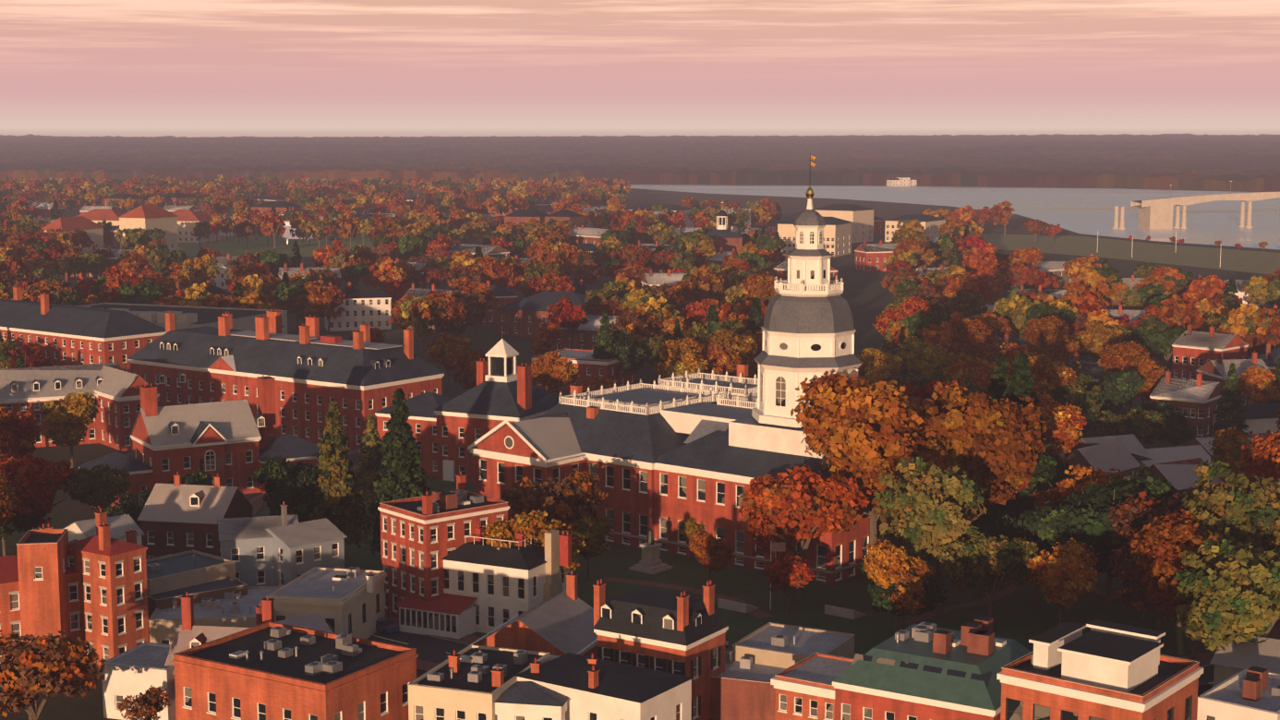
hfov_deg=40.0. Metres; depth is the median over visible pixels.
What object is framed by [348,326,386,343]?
tree
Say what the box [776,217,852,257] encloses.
building
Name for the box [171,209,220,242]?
red roof hall
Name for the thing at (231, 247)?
field
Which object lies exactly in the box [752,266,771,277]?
tree
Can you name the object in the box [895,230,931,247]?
tree
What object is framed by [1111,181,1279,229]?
naval academy bridge
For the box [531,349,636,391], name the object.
building
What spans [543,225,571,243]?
tree
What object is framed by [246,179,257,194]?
tree
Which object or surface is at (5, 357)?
tree
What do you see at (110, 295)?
tree
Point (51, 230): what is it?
tree
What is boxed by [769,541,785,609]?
flag pole
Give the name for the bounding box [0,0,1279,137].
sky
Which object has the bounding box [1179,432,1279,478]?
sheds
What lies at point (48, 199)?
tree
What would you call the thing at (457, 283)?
tree
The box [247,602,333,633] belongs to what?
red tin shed
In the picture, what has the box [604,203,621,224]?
tree
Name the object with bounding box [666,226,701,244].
town house
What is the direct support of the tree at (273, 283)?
on the ground at (866, 296)
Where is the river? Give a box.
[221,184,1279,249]
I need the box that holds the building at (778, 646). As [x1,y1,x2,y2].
[731,622,855,668]
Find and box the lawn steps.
[717,598,866,619]
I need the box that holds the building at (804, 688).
[770,652,853,719]
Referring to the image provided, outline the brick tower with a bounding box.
[16,529,68,676]
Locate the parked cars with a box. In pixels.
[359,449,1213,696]
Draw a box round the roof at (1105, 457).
[1061,439,1140,483]
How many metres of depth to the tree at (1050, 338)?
407.67 m
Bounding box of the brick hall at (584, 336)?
[543,313,617,352]
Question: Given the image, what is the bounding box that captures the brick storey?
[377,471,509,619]
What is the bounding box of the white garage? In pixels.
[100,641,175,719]
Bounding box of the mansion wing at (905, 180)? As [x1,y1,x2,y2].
[896,174,910,186]
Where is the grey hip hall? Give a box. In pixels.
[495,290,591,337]
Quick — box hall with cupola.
[703,202,743,265]
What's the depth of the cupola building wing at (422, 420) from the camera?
313.78 m
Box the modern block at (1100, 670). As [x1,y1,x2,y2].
[996,619,1203,719]
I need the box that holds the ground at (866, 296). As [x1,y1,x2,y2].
[0,181,1279,719]
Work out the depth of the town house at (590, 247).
782.99 m
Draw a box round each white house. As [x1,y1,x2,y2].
[62,514,144,545]
[396,524,572,639]
[1140,445,1215,472]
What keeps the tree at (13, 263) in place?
on the ground at (866, 296)
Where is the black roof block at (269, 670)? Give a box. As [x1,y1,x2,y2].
[171,621,418,719]
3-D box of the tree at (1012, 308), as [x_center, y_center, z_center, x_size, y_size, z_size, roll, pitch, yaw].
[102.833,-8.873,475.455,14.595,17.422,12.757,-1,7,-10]
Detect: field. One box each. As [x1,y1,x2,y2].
[178,234,374,256]
[982,233,1279,275]
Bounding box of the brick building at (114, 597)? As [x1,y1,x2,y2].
[66,507,149,667]
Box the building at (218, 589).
[147,576,247,639]
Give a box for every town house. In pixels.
[27,200,65,220]
[31,215,55,223]
[64,272,120,287]
[70,243,148,277]
[79,203,117,214]
[109,225,120,249]
[161,203,200,212]
[169,279,232,305]
[209,253,237,289]
[218,214,236,236]
[253,193,286,205]
[277,262,341,289]
[281,206,310,217]
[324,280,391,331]
[359,211,399,234]
[374,257,436,290]
[400,282,466,329]
[403,193,425,213]
[447,239,509,272]
[466,279,517,325]
[483,211,505,218]
[484,197,522,215]
[495,253,534,288]
[533,197,555,214]
[558,240,597,256]
[567,224,610,245]
[571,205,606,222]
[572,278,599,295]
[637,240,686,272]
[638,207,669,238]
[640,268,686,304]
[665,297,711,315]
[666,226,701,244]
[708,247,770,274]
[723,205,751,231]
[734,225,777,242]
[772,255,837,284]
[854,239,897,272]
[873,216,884,235]
[914,264,966,278]
[925,234,939,242]
[947,299,1003,342]
[995,332,1032,355]
[1015,283,1066,300]
[1028,259,1074,289]
[1066,351,1126,416]
[1104,274,1143,310]
[1107,303,1146,324]
[1148,369,1223,438]
[1171,323,1248,380]
[1191,274,1260,308]
[1196,350,1273,405]
[1246,303,1279,350]
[1248,341,1279,374]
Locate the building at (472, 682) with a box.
[407,644,550,719]
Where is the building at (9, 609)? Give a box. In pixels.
[0,523,137,664]
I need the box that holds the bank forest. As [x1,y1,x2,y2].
[0,133,1279,192]
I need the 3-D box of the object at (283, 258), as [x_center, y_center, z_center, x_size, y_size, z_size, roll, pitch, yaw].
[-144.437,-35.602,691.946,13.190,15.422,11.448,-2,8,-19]
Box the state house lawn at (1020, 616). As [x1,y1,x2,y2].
[253,475,1279,657]
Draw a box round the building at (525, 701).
[494,653,598,719]
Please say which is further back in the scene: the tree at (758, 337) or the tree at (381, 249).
the tree at (381, 249)
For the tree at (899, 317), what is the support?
on the ground at (866, 296)
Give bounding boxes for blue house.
[217,514,298,586]
[265,501,347,586]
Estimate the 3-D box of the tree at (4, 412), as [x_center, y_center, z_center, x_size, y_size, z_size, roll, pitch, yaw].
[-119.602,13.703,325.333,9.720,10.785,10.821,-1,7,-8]
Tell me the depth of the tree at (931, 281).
598.26 m
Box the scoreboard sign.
[281,220,313,244]
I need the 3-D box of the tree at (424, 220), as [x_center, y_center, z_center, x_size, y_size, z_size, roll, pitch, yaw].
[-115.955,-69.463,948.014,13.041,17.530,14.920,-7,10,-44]
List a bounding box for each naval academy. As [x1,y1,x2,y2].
[624,204,694,228]
[695,205,736,217]
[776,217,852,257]
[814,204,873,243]
[884,214,946,241]
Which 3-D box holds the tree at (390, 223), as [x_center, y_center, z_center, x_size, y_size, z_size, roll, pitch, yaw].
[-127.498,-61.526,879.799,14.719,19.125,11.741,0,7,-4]
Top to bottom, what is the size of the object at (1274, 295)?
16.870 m
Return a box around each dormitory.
[103,193,142,213]
[160,193,193,207]
[251,201,301,214]
[432,206,480,213]
[503,209,549,225]
[544,209,584,227]
[624,207,651,214]
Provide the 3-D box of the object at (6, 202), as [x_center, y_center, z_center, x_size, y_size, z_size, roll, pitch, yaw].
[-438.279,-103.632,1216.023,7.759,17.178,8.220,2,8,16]
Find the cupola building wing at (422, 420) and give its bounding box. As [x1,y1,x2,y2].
[374,391,452,476]
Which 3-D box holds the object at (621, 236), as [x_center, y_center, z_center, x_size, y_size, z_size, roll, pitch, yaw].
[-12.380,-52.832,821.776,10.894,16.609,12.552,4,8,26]
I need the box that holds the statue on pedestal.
[628,526,673,575]
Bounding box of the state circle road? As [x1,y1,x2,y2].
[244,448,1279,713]
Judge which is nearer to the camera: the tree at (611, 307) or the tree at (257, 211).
the tree at (611, 307)
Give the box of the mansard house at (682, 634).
[592,579,729,719]
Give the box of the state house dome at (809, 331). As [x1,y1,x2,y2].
[751,153,862,427]
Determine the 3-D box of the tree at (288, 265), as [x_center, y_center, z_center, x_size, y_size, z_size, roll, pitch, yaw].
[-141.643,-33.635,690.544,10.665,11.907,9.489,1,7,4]
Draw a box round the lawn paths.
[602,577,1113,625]
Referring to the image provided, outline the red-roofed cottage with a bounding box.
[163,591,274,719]
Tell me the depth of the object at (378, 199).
1276.58 m
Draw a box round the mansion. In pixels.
[886,178,917,186]
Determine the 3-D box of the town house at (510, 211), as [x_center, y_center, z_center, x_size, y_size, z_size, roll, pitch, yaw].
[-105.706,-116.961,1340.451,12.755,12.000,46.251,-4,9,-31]
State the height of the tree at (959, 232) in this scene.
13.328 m
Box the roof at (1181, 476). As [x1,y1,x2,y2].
[1135,458,1221,495]
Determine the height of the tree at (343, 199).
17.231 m
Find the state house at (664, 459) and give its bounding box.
[467,363,935,584]
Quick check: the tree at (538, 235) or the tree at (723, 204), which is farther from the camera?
the tree at (723, 204)
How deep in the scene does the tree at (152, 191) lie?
1419.86 m
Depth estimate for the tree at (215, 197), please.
1313.91 m
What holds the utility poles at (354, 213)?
on the ground at (866, 296)
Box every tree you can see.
[0,186,9,195]
[0,188,8,199]
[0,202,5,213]
[0,210,12,216]
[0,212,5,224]
[0,229,32,243]
[0,240,5,247]
[0,246,12,258]
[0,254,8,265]
[0,254,28,277]
[0,270,24,287]
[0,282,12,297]
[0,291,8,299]
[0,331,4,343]
[0,339,22,369]
[0,406,21,416]
[0,410,39,484]
[0,426,20,458]
[0,441,20,483]
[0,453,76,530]
[0,472,12,507]
[0,480,18,534]
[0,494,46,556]
[0,628,106,719]
[2,342,54,368]
[3,178,17,193]
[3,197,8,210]
[3,211,21,220]
[3,236,18,247]
[4,285,12,298]
[5,219,20,229]
[6,198,29,215]
[6,224,17,229]
[6,241,34,262]
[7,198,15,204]
[10,289,41,302]
[11,193,20,198]
[12,228,27,231]
[12,277,42,289]
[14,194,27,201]
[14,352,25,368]
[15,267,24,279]
[16,182,30,189]
[16,214,42,232]
[16,268,33,279]
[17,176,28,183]
[17,233,44,249]
[20,230,45,237]
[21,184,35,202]
[22,249,45,263]
[23,256,50,269]
[24,190,40,202]
[24,278,72,303]
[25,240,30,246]
[26,181,36,188]
[28,205,40,217]
[29,267,58,280]
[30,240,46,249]
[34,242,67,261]
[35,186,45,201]
[36,221,50,231]
[37,232,58,245]
[39,241,68,267]
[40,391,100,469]
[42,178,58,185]
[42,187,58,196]
[43,182,55,189]
[43,195,62,205]
[46,227,60,234]
[47,185,62,193]
[48,230,74,248]
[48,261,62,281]
[49,288,80,305]
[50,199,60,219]
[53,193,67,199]
[55,195,66,205]
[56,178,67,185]
[56,246,81,278]
[56,255,75,280]
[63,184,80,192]
[63,279,75,289]
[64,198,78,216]
[65,251,99,277]
[65,463,132,510]
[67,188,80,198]
[68,228,94,248]
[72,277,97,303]
[73,287,83,305]
[74,181,84,188]
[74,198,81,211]
[78,294,100,305]
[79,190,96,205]
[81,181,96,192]
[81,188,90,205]
[85,253,107,277]
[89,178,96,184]
[89,193,102,204]
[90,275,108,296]
[91,247,114,276]
[96,173,108,184]
[96,286,122,302]
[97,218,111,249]
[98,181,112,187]
[98,186,115,197]
[100,265,143,291]
[103,229,111,249]
[104,190,120,196]
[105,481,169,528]
[107,199,120,208]
[110,184,121,191]
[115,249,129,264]
[115,251,147,275]
[116,227,149,250]
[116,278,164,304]
[116,685,170,719]
[118,267,137,279]
[119,197,136,211]
[120,250,141,260]
[121,188,136,194]
[123,178,139,186]
[124,183,136,191]
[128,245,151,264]
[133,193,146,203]
[133,269,162,284]
[134,184,146,192]
[134,187,142,193]
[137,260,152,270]
[143,182,156,188]
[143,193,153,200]
[143,199,151,205]
[143,279,170,298]
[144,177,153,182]
[144,185,162,195]
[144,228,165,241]
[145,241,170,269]
[146,174,160,181]
[146,180,159,186]
[146,238,167,247]
[147,193,164,206]
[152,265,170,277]
[153,289,185,305]
[156,274,190,295]
[158,180,169,187]
[161,263,182,280]
[164,176,177,184]
[164,185,181,193]
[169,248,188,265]
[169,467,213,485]
[176,176,186,184]
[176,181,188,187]
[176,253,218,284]
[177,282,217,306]
[178,187,188,193]
[185,197,199,206]
[187,186,201,193]
[188,181,204,188]
[190,176,200,181]
[190,191,199,197]
[191,220,211,248]
[196,193,206,205]
[196,201,216,212]
[196,246,221,257]
[199,187,210,192]
[200,208,218,216]
[202,189,211,196]
[202,196,217,210]
[202,293,241,308]
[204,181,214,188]
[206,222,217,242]
[209,192,221,198]
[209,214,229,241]
[210,182,225,191]
[210,194,225,200]
[211,199,229,214]
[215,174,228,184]
[217,189,230,196]
[217,197,233,212]
[219,219,232,241]
[223,193,238,198]
[224,265,241,285]
[226,195,235,216]
[226,288,276,309]
[227,276,244,294]
[228,250,261,268]
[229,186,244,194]
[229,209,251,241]
[231,222,242,243]
[232,200,251,208]
[232,262,262,277]
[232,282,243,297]
[233,175,246,183]
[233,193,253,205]
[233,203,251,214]
[233,219,257,246]
[236,200,251,212]
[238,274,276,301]
[239,195,253,206]
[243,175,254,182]
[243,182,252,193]
[245,185,257,194]
[245,263,270,277]
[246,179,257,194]
[246,208,262,216]
[249,213,264,236]
[250,217,263,241]
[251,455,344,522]
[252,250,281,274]
[253,183,268,194]
[253,260,263,266]
[253,273,278,299]
[254,178,266,183]
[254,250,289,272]
[255,222,273,245]
[259,210,286,248]
[263,176,274,183]
[265,181,276,191]
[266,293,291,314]
[268,187,285,197]
[268,277,282,292]
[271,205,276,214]
[272,181,288,188]
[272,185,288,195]
[273,262,294,277]
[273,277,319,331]
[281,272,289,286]
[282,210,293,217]
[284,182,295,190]
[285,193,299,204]
[288,272,304,284]
[289,186,296,205]
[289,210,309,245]
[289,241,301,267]
[289,280,326,324]
[292,301,304,325]
[293,187,310,199]
[295,181,306,187]
[296,267,335,287]
[297,218,317,245]
[297,297,331,319]
[298,183,310,192]
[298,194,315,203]
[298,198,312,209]
[301,177,310,181]
[301,202,318,210]
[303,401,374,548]
[304,192,320,198]
[305,220,329,247]
[306,181,322,191]
[307,180,316,185]
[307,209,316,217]
[308,204,328,213]
[309,285,345,333]
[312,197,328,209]
[312,239,349,266]
[313,209,327,219]
[313,272,341,286]
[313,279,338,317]
[316,182,330,194]
[318,217,334,225]
[320,180,334,187]
[321,224,336,246]
[323,205,334,209]
[325,193,338,201]
[325,200,338,206]
[326,187,336,194]
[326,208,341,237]
[327,184,338,194]
[327,197,337,204]
[327,253,354,287]
[328,180,339,185]
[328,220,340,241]
[332,195,348,206]
[333,201,351,214]
[335,180,347,191]
[335,222,344,243]
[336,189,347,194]
[336,210,361,249]
[338,193,354,203]
[340,257,374,286]
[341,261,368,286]
[344,179,355,186]
[347,203,355,216]
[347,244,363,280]
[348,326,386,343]
[350,183,358,189]
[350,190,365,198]
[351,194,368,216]
[351,203,365,218]
[352,245,378,264]
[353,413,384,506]
[356,184,365,193]
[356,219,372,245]
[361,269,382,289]
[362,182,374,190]
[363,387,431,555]
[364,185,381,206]
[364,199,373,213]
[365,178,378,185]
[367,255,408,294]
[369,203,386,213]
[370,212,395,234]
[370,217,397,234]
[370,228,398,241]
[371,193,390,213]
[371,241,388,258]
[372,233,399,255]
[379,191,389,197]
[383,230,407,238]
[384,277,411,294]
[386,200,400,213]
[386,241,407,261]
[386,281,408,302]
[387,184,405,193]
[387,193,406,207]
[387,303,410,337]
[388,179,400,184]
[389,260,415,282]
[389,294,416,329]
[390,188,406,194]
[391,191,399,198]
[391,217,411,228]
[393,205,410,214]
[394,223,405,231]
[395,230,410,236]
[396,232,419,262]
[398,296,446,353]
[401,221,428,231]
[402,269,424,287]
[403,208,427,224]
[403,231,420,237]
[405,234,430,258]
[406,182,417,195]
[407,292,467,350]
[408,197,428,210]
[408,254,439,268]
[410,176,421,183]
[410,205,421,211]
[415,215,433,231]
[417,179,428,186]
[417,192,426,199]
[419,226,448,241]
[422,190,435,209]
[422,204,440,219]
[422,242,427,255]
[422,267,447,289]
[423,289,447,334]
[424,233,453,255]
[424,331,472,389]
[426,180,437,186]
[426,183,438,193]
[426,198,435,206]
[427,247,452,268]
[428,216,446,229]
[433,191,452,206]
[434,185,446,192]
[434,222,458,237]
[437,255,452,286]
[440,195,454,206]
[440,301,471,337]
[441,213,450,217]
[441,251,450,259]
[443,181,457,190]
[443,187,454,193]
[444,262,483,283]
[445,289,487,338]
[446,191,456,199]
[446,217,463,229]
[447,229,465,243]
[448,205,470,227]
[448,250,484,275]
[448,276,469,290]
[449,250,472,258]
[449,349,488,389]
[453,177,462,181]
[453,193,468,206]
[458,221,484,244]
[459,278,498,333]
[460,178,470,184]
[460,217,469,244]
[461,184,476,191]
[465,212,483,222]
[467,201,488,214]
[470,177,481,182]
[470,181,483,185]
[471,217,480,241]
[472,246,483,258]
[472,254,496,260]
[475,184,484,192]
[478,216,501,229]
[478,255,516,289]
[479,180,491,198]
[479,226,492,245]
[480,187,493,200]
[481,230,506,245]
[482,197,497,215]
[482,509,585,571]
[483,201,499,215]
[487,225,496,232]
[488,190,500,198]
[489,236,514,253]
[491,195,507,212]
[493,215,504,226]
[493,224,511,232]
[495,177,506,183]
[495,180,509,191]
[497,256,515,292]
[498,197,512,215]
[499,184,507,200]
[500,467,608,530]
[501,229,510,245]
[504,220,522,229]
[505,179,517,190]
[505,227,529,255]
[506,191,517,199]
[506,198,515,212]
[507,275,533,297]
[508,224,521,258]
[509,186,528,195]
[510,195,529,210]
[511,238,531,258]
[512,259,543,282]
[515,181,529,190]
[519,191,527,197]
[520,222,543,234]
[521,262,559,293]
[522,231,543,241]
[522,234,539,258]
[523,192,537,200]
[523,217,546,233]
[523,238,549,258]
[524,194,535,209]
[525,181,540,189]
[526,272,576,294]
[527,177,536,181]
[531,189,544,199]
[531,244,564,269]
[531,321,562,354]
[531,351,579,397]
[537,232,557,245]
[539,177,553,187]
[541,186,556,200]
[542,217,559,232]
[543,220,570,241]
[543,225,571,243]
[543,241,577,274]
[545,296,588,349]
[546,185,559,202]
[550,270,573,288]
[551,196,571,212]
[555,180,564,188]
[555,219,573,229]
[556,192,573,200]
[558,243,590,277]
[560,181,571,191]
[563,176,574,181]
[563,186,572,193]
[567,195,580,201]
[568,203,584,212]
[570,200,583,205]
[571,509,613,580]
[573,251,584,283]
[573,259,606,285]
[574,193,587,202]
[575,191,587,197]
[575,201,590,207]
[576,176,587,183]
[576,182,585,188]
[577,211,590,224]
[579,289,619,313]
[579,374,619,397]
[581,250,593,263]
[584,182,595,190]
[587,192,602,206]
[587,210,603,228]
[589,177,603,184]
[589,300,625,315]
[590,185,607,206]
[591,181,605,184]
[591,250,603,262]
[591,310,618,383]
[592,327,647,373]
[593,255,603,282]
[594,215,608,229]
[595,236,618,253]
[596,182,609,188]
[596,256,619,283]
[599,280,628,300]
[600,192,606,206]
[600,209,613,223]
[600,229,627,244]
[600,249,626,261]
[601,241,628,253]
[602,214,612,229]
[603,186,612,196]
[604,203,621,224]
[605,196,620,205]
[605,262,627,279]
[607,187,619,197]
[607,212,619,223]
[609,213,634,230]
[609,313,658,337]
[610,226,627,235]
[614,201,626,212]
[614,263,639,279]
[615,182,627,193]
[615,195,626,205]
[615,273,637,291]
[615,306,666,367]
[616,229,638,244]
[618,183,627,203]
[618,243,652,266]
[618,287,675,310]
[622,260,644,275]
[623,185,632,194]
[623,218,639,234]
[623,265,650,280]
[623,319,653,372]
[625,210,646,224]
[634,209,646,217]
[634,224,648,242]
[634,277,641,289]
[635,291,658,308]
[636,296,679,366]
[638,332,677,384]
[639,283,671,299]
[640,220,656,243]
[641,226,659,243]
[642,210,657,218]
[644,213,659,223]
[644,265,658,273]
[647,222,678,244]
[647,251,660,271]
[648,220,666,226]
[650,248,676,272]
[651,205,672,216]
[652,337,708,381]
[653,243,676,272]
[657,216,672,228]
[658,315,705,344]
[665,251,696,272]
[665,279,704,306]
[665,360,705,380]
[666,210,686,228]
[667,237,680,245]
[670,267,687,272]
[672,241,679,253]
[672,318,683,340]
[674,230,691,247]
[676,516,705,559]
[677,298,734,324]
[678,195,694,205]
[678,233,713,266]
[679,202,693,208]
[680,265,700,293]
[682,318,692,326]
[686,264,725,302]
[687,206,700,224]
[687,529,736,583]
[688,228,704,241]
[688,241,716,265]
[689,210,710,224]
[691,319,743,346]
[692,248,707,268]
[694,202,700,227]
[695,218,715,229]
[697,328,758,374]
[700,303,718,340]
[700,342,742,379]
[701,199,715,205]
[702,224,716,234]
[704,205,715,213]
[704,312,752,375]
[705,217,729,229]
[706,262,721,276]
[712,265,735,279]
[714,206,733,214]
[716,301,741,313]
[717,273,735,301]
[718,201,736,210]
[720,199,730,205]
[722,251,737,265]
[724,258,749,273]
[724,283,772,308]
[727,213,735,230]
[728,208,749,228]
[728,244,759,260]
[728,269,745,287]
[730,200,741,208]
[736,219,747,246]
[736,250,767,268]
[736,300,766,326]
[736,354,758,378]
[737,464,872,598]
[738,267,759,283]
[740,273,777,326]
[743,234,752,242]
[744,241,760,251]
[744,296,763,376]
[746,200,765,211]
[748,229,759,240]
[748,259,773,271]
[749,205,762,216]
[750,216,767,228]
[750,329,762,356]
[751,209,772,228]
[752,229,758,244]
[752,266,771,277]
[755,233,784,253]
[758,196,778,226]
[758,249,779,263]
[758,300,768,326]
[759,253,774,272]
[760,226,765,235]
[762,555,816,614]
[769,213,780,223]
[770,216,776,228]
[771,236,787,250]
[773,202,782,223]
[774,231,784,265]
[790,370,953,576]
[856,348,905,387]
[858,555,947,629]
[861,539,936,633]
[872,296,930,342]
[872,457,986,615]
[876,298,903,348]
[877,310,904,345]
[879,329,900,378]
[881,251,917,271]
[881,267,905,294]
[883,368,941,390]
[885,260,911,273]
[886,267,924,287]
[886,313,920,344]
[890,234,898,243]
[891,237,929,259]
[892,228,914,236]
[892,276,930,295]
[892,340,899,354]
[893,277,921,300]
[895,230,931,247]
[896,219,911,229]
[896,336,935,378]
[897,380,967,424]
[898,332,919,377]
[900,218,925,234]
[903,326,929,342]
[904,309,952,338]
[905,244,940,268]
[907,283,942,302]
[913,276,935,287]
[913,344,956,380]
[913,384,1047,506]
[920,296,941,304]
[920,311,969,347]
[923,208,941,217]
[925,301,945,316]
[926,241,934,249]
[926,268,951,279]
[926,298,945,313]
[929,363,951,385]
[931,207,944,218]
[931,247,954,267]
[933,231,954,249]
[933,273,966,290]
[937,221,965,234]
[937,264,966,277]
[938,525,1038,617]
[939,274,990,304]
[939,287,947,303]
[940,208,949,217]
[941,289,988,318]
[942,319,1000,362]
[942,352,988,385]
[943,211,954,218]
[944,215,968,226]
[947,227,962,240]
[948,251,959,265]
[948,380,988,395]
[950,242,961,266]
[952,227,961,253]
[952,236,966,252]
[954,205,975,219]
[959,223,984,236]
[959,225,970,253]
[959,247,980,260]
[960,235,976,253]
[961,215,975,224]
[961,242,1000,275]
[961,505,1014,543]
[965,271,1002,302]
[966,230,987,244]
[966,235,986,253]
[968,313,1013,342]
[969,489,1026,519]
[970,361,1014,386]
[972,206,997,235]
[972,373,992,392]
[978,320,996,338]
[979,251,1002,261]
[980,264,997,281]
[982,341,1035,365]
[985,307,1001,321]
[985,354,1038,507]
[987,273,1009,301]
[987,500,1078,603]
[990,200,1014,236]
[990,266,1009,298]
[992,295,1040,340]
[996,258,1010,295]
[998,253,1009,261]
[1002,260,1038,286]
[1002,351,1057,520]
[1002,470,1031,500]
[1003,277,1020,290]
[1005,246,1043,268]
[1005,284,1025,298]
[1006,265,1046,289]
[1007,350,1066,374]
[1007,354,1077,402]
[1018,289,1060,341]
[1018,537,1099,625]
[1023,218,1046,243]
[1023,314,1081,363]
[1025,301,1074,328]
[1029,390,1086,461]
[1031,464,1125,511]
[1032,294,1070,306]
[1035,320,1084,338]
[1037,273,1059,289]
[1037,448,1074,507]
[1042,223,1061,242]
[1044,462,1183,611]
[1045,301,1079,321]
[1049,374,1102,429]
[1060,280,1110,306]
[1062,256,1101,277]
[1065,311,1087,360]
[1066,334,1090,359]
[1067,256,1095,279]
[1070,292,1106,356]
[1072,268,1111,291]
[1073,322,1125,362]
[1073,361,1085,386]
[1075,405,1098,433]
[1076,280,1113,297]
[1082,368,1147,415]
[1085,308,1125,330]
[1086,253,1098,267]
[1089,324,1131,347]
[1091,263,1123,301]
[1091,410,1135,436]
[1097,340,1167,418]
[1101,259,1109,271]
[1102,282,1129,309]
[1106,543,1164,648]
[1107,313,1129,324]
[1107,489,1211,627]
[1113,555,1146,620]
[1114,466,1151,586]
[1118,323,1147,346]
[1119,288,1143,310]
[1119,407,1170,448]
[1121,319,1164,347]
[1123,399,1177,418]
[1128,508,1234,661]
[1131,283,1147,299]
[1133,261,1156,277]
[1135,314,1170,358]
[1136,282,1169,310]
[1137,298,1204,366]
[1139,265,1158,278]
[1139,274,1175,292]
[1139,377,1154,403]
[1139,556,1206,653]
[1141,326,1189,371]
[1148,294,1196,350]
[1149,265,1184,280]
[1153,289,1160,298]
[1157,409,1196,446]
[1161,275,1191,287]
[1163,290,1180,298]
[1168,288,1200,328]
[1169,236,1177,242]
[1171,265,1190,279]
[1171,284,1190,299]
[1171,538,1279,652]
[1180,459,1279,558]
[1180,478,1266,505]
[1182,293,1223,331]
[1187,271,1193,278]
[1188,275,1229,301]
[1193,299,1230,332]
[1206,314,1256,353]
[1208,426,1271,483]
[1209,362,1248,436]
[1211,292,1248,306]
[1214,240,1221,248]
[1214,329,1247,342]
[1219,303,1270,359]
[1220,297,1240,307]
[1222,301,1239,310]
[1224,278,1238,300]
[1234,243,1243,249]
[1235,428,1279,483]
[1237,365,1279,404]
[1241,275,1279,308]
[1241,476,1267,486]
[1243,326,1279,356]
[1253,306,1279,338]
[1258,241,1267,252]
[1264,268,1279,287]
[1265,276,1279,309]
[1265,310,1279,348]
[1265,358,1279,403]
[1275,409,1279,433]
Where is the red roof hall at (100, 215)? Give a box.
[74,208,124,226]
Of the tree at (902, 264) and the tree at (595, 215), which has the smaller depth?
the tree at (902, 264)
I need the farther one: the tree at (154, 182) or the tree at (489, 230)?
the tree at (154, 182)
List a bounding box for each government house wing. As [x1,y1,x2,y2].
[76,451,153,508]
[257,420,322,494]
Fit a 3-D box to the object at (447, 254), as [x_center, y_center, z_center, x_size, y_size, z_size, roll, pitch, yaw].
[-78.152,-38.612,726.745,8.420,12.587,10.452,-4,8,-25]
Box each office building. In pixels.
[0,285,165,373]
[0,362,185,447]
[127,309,445,448]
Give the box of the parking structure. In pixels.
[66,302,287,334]
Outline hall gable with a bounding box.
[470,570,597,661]
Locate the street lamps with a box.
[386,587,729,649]
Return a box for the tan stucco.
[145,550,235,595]
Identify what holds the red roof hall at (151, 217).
on the ground at (866, 296)
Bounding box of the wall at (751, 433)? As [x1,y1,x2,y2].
[728,417,824,458]
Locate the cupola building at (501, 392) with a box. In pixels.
[432,328,558,483]
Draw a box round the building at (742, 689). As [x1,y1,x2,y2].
[710,648,785,719]
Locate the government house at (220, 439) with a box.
[129,374,276,494]
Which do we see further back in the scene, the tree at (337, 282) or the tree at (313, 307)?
the tree at (337, 282)
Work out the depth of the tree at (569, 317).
474.15 m
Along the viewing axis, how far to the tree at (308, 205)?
1127.92 m
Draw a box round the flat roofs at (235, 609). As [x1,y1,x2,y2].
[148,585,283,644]
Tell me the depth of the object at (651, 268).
694.83 m
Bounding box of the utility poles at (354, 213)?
[222,210,1221,267]
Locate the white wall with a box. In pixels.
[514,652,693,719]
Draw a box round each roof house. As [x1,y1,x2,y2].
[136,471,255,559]
[1062,434,1152,471]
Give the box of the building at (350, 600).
[268,567,386,639]
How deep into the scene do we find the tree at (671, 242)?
877.39 m
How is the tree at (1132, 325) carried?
on the ground at (866, 296)
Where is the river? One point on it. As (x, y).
(1086, 211)
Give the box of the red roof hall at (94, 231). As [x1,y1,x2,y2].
[38,216,104,248]
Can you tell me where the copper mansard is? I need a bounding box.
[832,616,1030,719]
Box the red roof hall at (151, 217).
[117,204,178,253]
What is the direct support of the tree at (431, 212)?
on the ground at (866, 296)
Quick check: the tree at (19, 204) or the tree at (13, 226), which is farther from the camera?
the tree at (19, 204)

